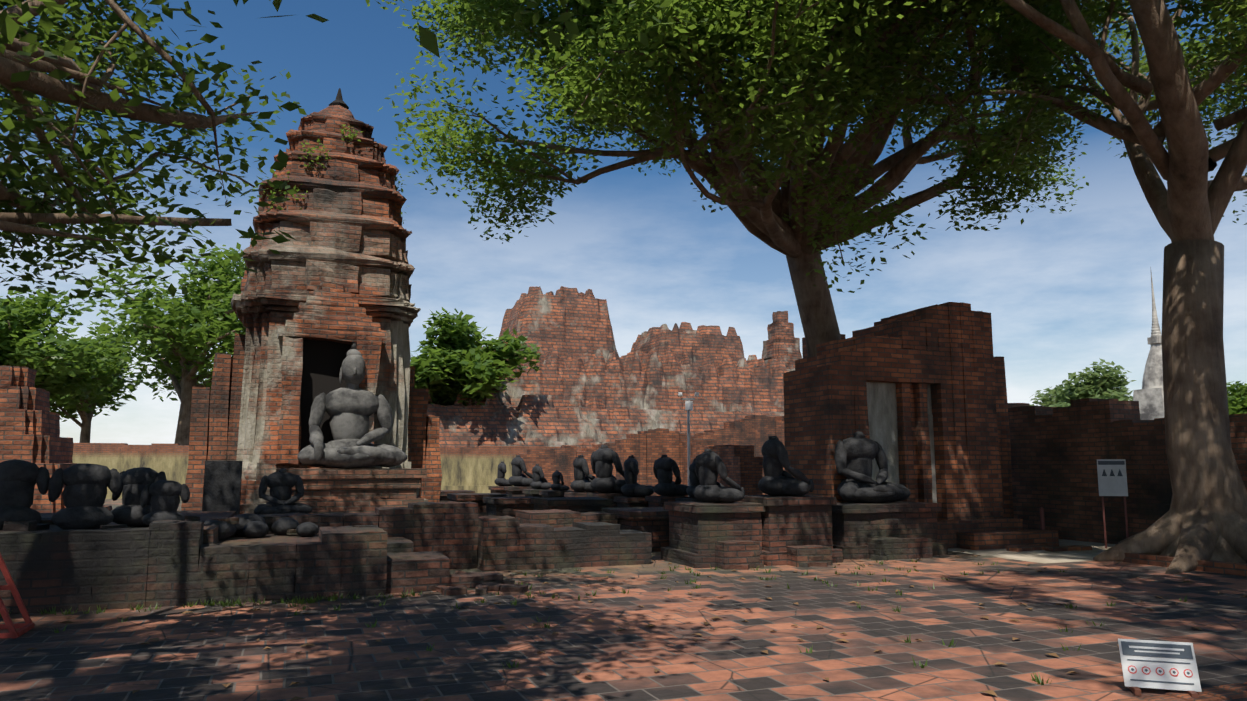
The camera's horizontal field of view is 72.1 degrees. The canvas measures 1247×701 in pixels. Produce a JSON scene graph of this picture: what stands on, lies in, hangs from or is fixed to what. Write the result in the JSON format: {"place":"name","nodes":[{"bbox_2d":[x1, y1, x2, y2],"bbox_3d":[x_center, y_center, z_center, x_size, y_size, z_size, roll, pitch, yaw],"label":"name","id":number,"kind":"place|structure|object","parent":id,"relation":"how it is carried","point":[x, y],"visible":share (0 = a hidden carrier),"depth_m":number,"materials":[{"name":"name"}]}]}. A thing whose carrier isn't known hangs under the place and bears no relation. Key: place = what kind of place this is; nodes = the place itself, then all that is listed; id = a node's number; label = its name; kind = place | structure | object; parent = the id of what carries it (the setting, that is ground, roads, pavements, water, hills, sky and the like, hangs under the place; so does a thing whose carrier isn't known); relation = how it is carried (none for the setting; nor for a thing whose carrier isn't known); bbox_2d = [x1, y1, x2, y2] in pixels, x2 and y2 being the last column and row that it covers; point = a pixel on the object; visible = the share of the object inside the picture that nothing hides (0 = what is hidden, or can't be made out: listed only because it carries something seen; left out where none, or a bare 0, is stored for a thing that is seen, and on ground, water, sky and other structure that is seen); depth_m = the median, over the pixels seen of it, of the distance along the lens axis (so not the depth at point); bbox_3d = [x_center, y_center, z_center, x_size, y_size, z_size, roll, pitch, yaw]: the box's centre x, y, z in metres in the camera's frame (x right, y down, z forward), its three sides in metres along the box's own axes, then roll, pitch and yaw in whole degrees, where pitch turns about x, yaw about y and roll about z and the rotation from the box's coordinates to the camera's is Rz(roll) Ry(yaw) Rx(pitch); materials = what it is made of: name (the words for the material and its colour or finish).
{"place":"outdoors","nodes":[
{"label":"outdoors","id":0,"kind":"place"},
{"bbox_2d":[0,0,732,305],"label":"tree branches","id":1,"kind":"object","parent":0,"point":[135,54],"depth_m":7.50,"materials":[{"name":"green plant"}]},
{"bbox_2d":[410,307,541,405],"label":"tree","id":2,"kind":"object","parent":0,"point":[467,364],"depth_m":56.49,"materials":[{"name":"green plant"}]},
{"bbox_2d":[0,498,1246,700],"bbox_3d":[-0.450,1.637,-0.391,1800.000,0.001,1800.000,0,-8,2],"label":"brick pavement","id":3,"kind":"structure","parent":0,"point":[104,656],"depth_m":8.30,"materials":[{"name":"brick"}]},
{"bbox_2d":[0,553,34,638],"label":"red trestle","id":4,"kind":"object","parent":3,"relation":"on","point":[25,627],"visible":0.93,"depth_m":8.83,"materials":[{"name":"paint"}]},
{"bbox_2d":[0,365,111,512],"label":"brick wall","id":5,"kind":"structure","parent":3,"relation":"on","point":[29,426],"depth_m":18.23,"materials":[{"name":"brick"}]},
{"bbox_2d":[0,288,144,408],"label":"tree","id":6,"kind":"object","parent":3,"relation":"on","point":[55,372],"depth_m":60.38,"materials":[{"name":"green plant"}]},
{"bbox_2d":[50,320,146,442],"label":"tree","id":7,"kind":"object","parent":3,"relation":"on","point":[70,406],"depth_m":86.86,"materials":[{"name":"green plant"}]},
{"bbox_2d":[71,242,245,444],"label":"tree","id":8,"kind":"object","parent":3,"relation":"on","point":[187,313],"depth_m":69.59,"materials":[{"name":"green plant"}]},
{"bbox_2d":[181,105,441,513],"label":"prang tower","id":9,"kind":"structure","parent":3,"relation":"on","point":[340,269],"depth_m":18.61,"materials":[{"name":"brown brick"}]},
{"bbox_2d":[300,88,350,463],"bbox_3d":[-6.437,-2.001,19.420,1.448,9.060,2.131,0,-8,2],"label":"prang cap and niche","id":10,"kind":"object","parent":9,"relation":"attached to","point":[322,362],"visible":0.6,"depth_m":18.14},
{"bbox_2d":[256,124,406,235],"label":"plants","id":11,"kind":"object","parent":9,"relation":"on","point":[352,136],"visible":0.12,"depth_m":19.07,"materials":[{"name":"green plant"}]},
{"bbox_2d":[0,501,651,613],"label":"platform","id":12,"kind":"structure","parent":3,"relation":"on","point":[416,547],"depth_m":10.99,"materials":[{"name":"brick"}]},
{"bbox_2d":[0,459,49,530],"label":"statue fragment","id":13,"kind":"object","parent":12,"relation":"on","point":[19,479],"visible":0.96,"depth_m":10.57,"materials":[{"name":"black stone"}]},
{"bbox_2d":[48,463,121,529],"bbox_3d":[-6.867,1.865,10.919,0.670,0.845,0.602,0,-8,2],"label":"statue fragment","id":14,"kind":"object","parent":12,"relation":"on","point":[84,493],"visible":1,"depth_m":10.81,"materials":[{"name":"black stone"}]},
{"bbox_2d":[111,467,166,526],"bbox_3d":[-6.574,1.981,11.576,0.733,0.802,0.530,0,-8,2],"label":"statue fragment","id":15,"kind":"object","parent":12,"relation":"on","point":[130,511],"visible":0.69,"depth_m":11.50,"materials":[{"name":"black stone"}]},
{"bbox_2d":[140,480,189,525],"bbox_3d":[-6.051,2.026,11.316,0.457,0.628,0.462,-4,-8,26],"label":"statue fragment","id":16,"kind":"object","parent":12,"relation":"on","point":[166,495],"visible":0.92,"depth_m":11.23,"materials":[{"name":"black stone"}]},
{"bbox_2d":[202,461,242,514],"bbox_3d":[-7.199,2.856,15.338,0.600,1.750,0.250,3,-8,-21],"label":"stone slab","id":17,"kind":"object","parent":12,"relation":"on","point":[222,486],"depth_m":15.28,"materials":[{"name":"black stone"}]},
{"bbox_2d":[204,513,318,540],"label":"small statue pieces","id":18,"kind":"object","parent":12,"relation":"on","point":[252,525],"visible":0.81,"depth_m":12.41,"materials":[{"name":"black stone"}]},
{"bbox_2d":[254,468,311,514],"bbox_3d":[-6.141,2.570,15.518,0.972,0.869,0.676,3,-8,-22],"label":"prang statue","id":19,"kind":"object","parent":12,"relation":"on","point":[281,483],"visible":0.9,"depth_m":15.47,"materials":[{"name":"black stone"}]},
{"bbox_2d":[72,443,581,498],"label":"gallery wall","id":20,"kind":"structure","parent":3,"relation":"on","point":[475,469],"depth_m":44.54,"materials":[{"name":"beige paint"}]},
{"bbox_2d":[276,468,426,513],"bbox_3d":[-5.596,3.215,17.455,3.277,1.625,2.313,3,-8,-21],"label":"statue pedestal","id":21,"kind":"object","parent":3,"relation":"on","point":[341,490],"visible":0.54,"depth_m":16.66,"materials":[{"name":"brick"}]},
{"bbox_2d":[297,342,406,468],"bbox_3d":[-5.672,1.011,17.751,2.072,2.855,1.457,6,-10,-37],"label":"buddha statue","id":22,"kind":"object","parent":21,"relation":"on","point":[351,408],"visible":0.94,"depth_m":17.68,"materials":[{"name":"grey stone"}]},
{"bbox_2d":[440,490,474,501],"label":"statue pedestal","id":23,"kind":"object","parent":3,"relation":"on","point":[443,495],"visible":0.02,"depth_m":26.45,"materials":[{"name":"stone"}]},
{"bbox_2d":[447,493,507,515],"bbox_3d":[-4.019,4.438,23.842,1.589,0.900,2.019,3,-8,-21],"label":"statue pedestal","id":24,"kind":"object","parent":3,"relation":"on","point":[467,497],"visible":0.27,"depth_m":23.46,"materials":[{"name":"brick"}]},
{"bbox_2d":[488,486,505,493],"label":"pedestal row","id":25,"kind":"object","parent":3,"relation":"on","point":[497,489],"visible":0.12,"depth_m":34.36,"materials":[{"name":"brick"}]},
{"bbox_2d":[494,461,512,485],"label":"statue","id":26,"kind":"object","parent":25,"relation":"on","point":[500,480],"visible":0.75,"depth_m":34.67,"materials":[{"name":"black stone"}]},
{"bbox_2d":[483,496,539,517],"bbox_3d":[-2.815,4.275,22.454,1.454,0.859,2.012,3,-8,-21],"label":"statue pedestal","id":27,"kind":"object","parent":3,"relation":"on","point":[502,506],"visible":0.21,"depth_m":22.13,"materials":[{"name":"brick"}]},
{"bbox_2d":[504,486,532,496],"bbox_3d":[-3.820,5.544,32.131,1.114,0.901,1.578,3,-8,-21],"label":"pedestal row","id":28,"kind":"object","parent":3,"relation":"on","point":[513,491],"visible":0.19,"depth_m":31.86,"materials":[{"name":"brick"}]},
{"bbox_2d":[509,455,532,485],"bbox_3d":[-3.854,4.551,32.435,0.936,1.176,1.378,6,-9,-36],"label":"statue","id":29,"kind":"object","parent":28,"relation":"on","point":[518,477],"visible":0.9,"depth_m":32.08,"materials":[{"name":"black stone"}]},
{"bbox_2d":[522,489,551,497],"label":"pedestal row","id":30,"kind":"object","parent":3,"relation":"on","point":[531,492],"visible":0.19,"depth_m":29.31,"materials":[{"name":"stone"}]},
{"bbox_2d":[531,464,551,489],"bbox_3d":[-2.881,4.407,29.931,0.711,0.885,1.024,2,-8,-12],"label":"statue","id":31,"kind":"object","parent":30,"relation":"on","point":[539,481],"visible":0.96,"depth_m":29.60,"materials":[{"name":"black stone"}]},
{"bbox_2d":[539,490,574,497],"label":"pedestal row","id":32,"kind":"object","parent":3,"relation":"on","point":[548,493],"visible":0.19,"depth_m":27.28,"materials":[{"name":"stone"}]},
{"bbox_2d":[551,470,569,490],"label":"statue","id":33,"kind":"object","parent":32,"relation":"on","point":[557,477],"visible":0.98,"depth_m":27.66,"materials":[{"name":"black stone"}]},
{"bbox_2d":[531,497,612,512],"bbox_3d":[-1.170,3.907,19.951,1.666,0.939,2.039,3,-8,-21],"label":"statue pedestal","id":34,"kind":"object","parent":3,"relation":"on","point":[586,504],"visible":0.27,"depth_m":19.56,"materials":[{"name":"brick"}]},
{"bbox_2d":[564,492,598,496],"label":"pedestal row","id":35,"kind":"object","parent":3,"relation":"on","point":[573,494],"visible":0.08,"depth_m":25.89,"materials":[{"name":"stone"}]},
{"bbox_2d":[570,454,595,492],"bbox_3d":[-1.150,3.778,26.324,0.907,1.172,1.342,3,-8,-22],"label":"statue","id":36,"kind":"object","parent":35,"relation":"on","point":[581,482],"visible":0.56,"depth_m":26.01,"materials":[{"name":"black stone"}]},
{"bbox_2d":[0,560,1187,684],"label":"grass tufts","id":37,"kind":"object","parent":3,"relation":"on","point":[355,597],"visible":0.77,"depth_m":10.42,"materials":[{"name":"green plant"}]},
{"bbox_2d":[587,493,623,507],"bbox_3d":[-0.295,4.596,24.971,1.218,0.881,1.711,3,-8,-21],"label":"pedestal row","id":38,"kind":"object","parent":3,"relation":"on","point":[608,496],"visible":0.15,"depth_m":24.75,"materials":[{"name":"brick"}]},
{"bbox_2d":[590,445,625,492],"bbox_3d":[-0.362,3.501,25.321,1.623,1.418,1.136,-6,-9,36],"label":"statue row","id":39,"kind":"object","parent":38,"relation":"on","point":[604,458],"visible":0.77,"depth_m":24.93,"materials":[{"name":"black stone"}]},
{"bbox_2d":[427,286,794,447],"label":"brick wall","id":40,"kind":"structure","parent":3,"relation":"on","point":[585,386],"depth_m":65.91,"materials":[{"name":"brown brick"}]},
{"bbox_2d":[11,551,1246,700],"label":"dry leaf litter","id":41,"kind":"object","parent":3,"relation":"on","point":[992,692],"visible":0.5,"depth_m":8.82,"materials":[{"name":"brown plant"}]},
{"bbox_2d":[613,496,647,507],"bbox_3d":[0.475,4.490,23.902,1.115,0.814,1.739,3,-8,-21],"label":"pedestal row","id":42,"kind":"object","parent":3,"relation":"on","point":[626,501],"visible":0.17,"depth_m":23.74,"materials":[{"name":"brick"}]},
{"bbox_2d":[621,455,653,496],"bbox_3d":[0.409,3.554,24.319,0.962,1.181,1.363,0,-8,2],"label":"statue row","id":43,"kind":"object","parent":42,"relation":"on","point":[631,487],"visible":1,"depth_m":23.94,"materials":[{"name":"black stone"}]},
{"bbox_2d":[601,507,668,551],"bbox_3d":[0.711,3.636,17.495,1.849,0.794,2.204,3,-8,-21],"label":"statue pedestal","id":44,"kind":"object","parent":3,"relation":"on","point":[654,522],"visible":0.23,"depth_m":16.90,"materials":[{"name":"brick"}]},
{"bbox_2d":[516,415,784,495],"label":"ruin walls","id":45,"kind":"structure","parent":3,"relation":"on","point":[736,446],"depth_m":35.40,"materials":[{"name":"red brick"}]},
{"bbox_2d":[645,495,690,507],"bbox_3d":[1.316,4.339,22.951,1.120,0.872,1.590,3,-8,-21],"label":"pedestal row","id":46,"kind":"object","parent":3,"relation":"on","point":[654,501],"visible":0.17,"depth_m":22.81,"materials":[{"name":"brick"}]},
{"bbox_2d":[653,455,688,495],"bbox_3d":[1.251,3.397,23.321,0.914,1.122,1.275,3,-8,-22],"label":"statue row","id":47,"kind":"object","parent":46,"relation":"on","point":[664,466],"visible":0.96,"depth_m":22.93,"materials":[{"name":"black stone"}]},
{"bbox_2d":[675,498,699,501],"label":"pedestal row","id":48,"kind":"object","parent":3,"relation":"on","point":[685,499],"visible":0.02,"depth_m":21.98,"materials":[{"name":"brick"}]},
{"bbox_2d":[686,458,699,498],"bbox_3d":[2.046,3.317,22.215,0.839,1.047,1.218,0,-8,2],"label":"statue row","id":49,"kind":"object","parent":48,"relation":"on","point":[694,481],"visible":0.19,"depth_m":22.02,"materials":[{"name":"black stone"}]},
{"bbox_2d":[678,392,698,496],"bbox_3d":[2.344,3.636,30.670,0.740,4.265,0.410,0,-8,2],"label":"cctv pole","id":50,"kind":"object","parent":3,"relation":"on","point":[688,405],"visible":0.88,"depth_m":30.88,"materials":[{"name":"grey metal"}]},
{"bbox_2d":[661,501,771,569],"bbox_3d":[1.675,3.150,14.785,1.459,1.047,1.945,3,-8,-21],"label":"pedestal","id":51,"kind":"object","parent":3,"relation":"on","point":[724,535],"visible":0.96,"depth_m":14.42,"materials":[{"name":"brick"}]},
{"bbox_2d":[693,449,744,502],"bbox_3d":[1.650,2.207,15.111,0.778,0.946,1.074,7,-10,-41],"label":"statue","id":52,"kind":"object","parent":51,"relation":"on","point":[709,465],"visible":1,"depth_m":14.85,"materials":[{"name":"black stone"}]},
{"bbox_2d":[762,311,802,368],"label":"turret","id":53,"kind":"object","parent":3,"relation":"on","point":[783,342],"visible":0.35,"depth_m":83.80,"materials":[{"name":"brick"}]},
{"bbox_2d":[738,495,842,566],"bbox_3d":[2.925,3.155,15.157,1.515,1.161,1.980,3,-8,-20],"label":"pedestal","id":54,"kind":"object","parent":3,"relation":"on","point":[796,531],"visible":0.81,"depth_m":14.73,"materials":[{"name":"brick"}]},
{"bbox_2d":[758,436,813,495],"bbox_3d":[2.904,2.094,15.569,0.938,1.094,1.270,0,-8,2],"label":"statue","id":55,"kind":"object","parent":54,"relation":"on","point":[776,480],"visible":1,"depth_m":15.18,"materials":[{"name":"black stone"}]},
{"bbox_2d":[802,334,845,357],"bbox_3d":[7.679,2.516,28.583,3.139,5.991,1.234,3,-8,-21],"label":"wall fragment","id":56,"kind":"object","parent":3,"relation":"on","point":[804,350],"visible":0.02,"depth_m":28.79,"materials":[{"name":"orange brick"}]},
{"bbox_2d":[831,501,947,560],"bbox_3d":[4.828,3.395,16.324,2.359,0.980,1.979,3,-8,-21],"label":"pedestal","id":57,"kind":"object","parent":3,"relation":"on","point":[885,531],"visible":0.9,"depth_m":15.73,"materials":[{"name":"brick"}]},
{"bbox_2d":[835,431,910,502],"bbox_3d":[4.784,2.270,16.743,1.560,1.386,1.101,2,-8,-13],"label":"big statue","id":58,"kind":"object","parent":57,"relation":"on","point":[857,453],"visible":1,"depth_m":16.62,"materials":[{"name":"black stone"}]},
{"bbox_2d":[783,302,1091,551],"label":"pier wall","id":59,"kind":"structure","parent":3,"relation":"on","point":[945,350],"depth_m":18.11,"materials":[{"name":"red brick"}]},
{"bbox_2d":[866,382,936,502],"bbox_3d":[5.744,1.975,18.030,1.780,2.610,0.821,0,-8,2],"label":"pier niche plaster","id":60,"kind":"object","parent":59,"relation":"attached to","point":[882,412],"visible":0.26,"depth_m":17.95,"materials":[{"name":"grey paint"}]},
{"bbox_2d":[913,0,1246,573],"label":"tree","id":61,"kind":"object","parent":3,"relation":"on","point":[1204,517],"depth_m":14.99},
{"bbox_2d":[1029,358,1135,406],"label":"tree","id":62,"kind":"object","parent":3,"relation":"on","point":[1092,384],"depth_m":115.84,"materials":[{"name":"green plant"}]},
{"bbox_2d":[1008,398,1246,543],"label":"long wall","id":63,"kind":"structure","parent":3,"relation":"on","point":[1056,452],"depth_m":18.99,"materials":[{"name":"brick"}]},
{"bbox_2d":[1118,639,1201,697],"bbox_3d":[3.981,2.355,6.370,0.492,0.359,0.295,-3,-8,19],"label":"information sign","id":64,"kind":"object","parent":3,"relation":"on","point":[1160,665],"visible":1,"depth_m":6.38,"materials":[{"name":"grey metal"}]},
{"bbox_2d":[1110,682,1246,700],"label":"terrace kerb","id":65,"kind":"structure","parent":3,"relation":"on","point":[1227,692],"depth_m":6.23,"materials":[{"name":"red brick"}]},
{"bbox_2d":[1122,553,1246,575],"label":"kerb","id":66,"kind":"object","parent":3,"relation":"on","point":[1239,569],"visible":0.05,"depth_m":13.69,"materials":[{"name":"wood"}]},
{"bbox_2d":[1227,381,1246,414],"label":"tree","id":67,"kind":"object","parent":3,"relation":"on","point":[1237,400],"visible":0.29,"depth_m":108.52,"materials":[{"name":"green plant"}]},
{"bbox_2d":[0,0,1246,444],"label":"sky","id":68,"kind":"structure","parent":0,"point":[1063,292],"materials":[{"name":"blue"}]},
{"bbox_2d":[365,0,1095,356],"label":"tree","id":69,"kind":"object","parent":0,"point":[716,25],"depth_m":16.50,"materials":[{"name":"green plant"}]},
{"bbox_2d":[948,539,1115,562],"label":"sand path","id":70,"kind":"structure","parent":0,"point":[1040,556],"depth_m":16.34,"materials":[{"name":"beige sand"}]},
{"bbox_2d":[1039,507,1044,529],"bbox_3d":[8.927,3.735,18.253,0.090,0.780,0.095,0,-8,2],"label":"bollard","id":71,"kind":"object","parent":70,"relation":"on","point":[1042,519],"visible":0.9,"depth_m":18.24,"materials":[{"name":"red"}]},
{"bbox_2d":[1096,459,1128,547],"bbox_3d":[9.955,3.111,17.396,0.520,1.790,0.056,-3,-8,19],"label":"information sign","id":72,"kind":"object","parent":70,"relation":"on","point":[1112,477],"visible":0.88,"depth_m":17.44,"materials":[{"name":"grey metal"}]},
{"bbox_2d":[1133,267,1163,419],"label":"stupa","id":73,"kind":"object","parent":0,"point":[1149,396],"depth_m":93.45,"materials":[{"name":"white stone"}]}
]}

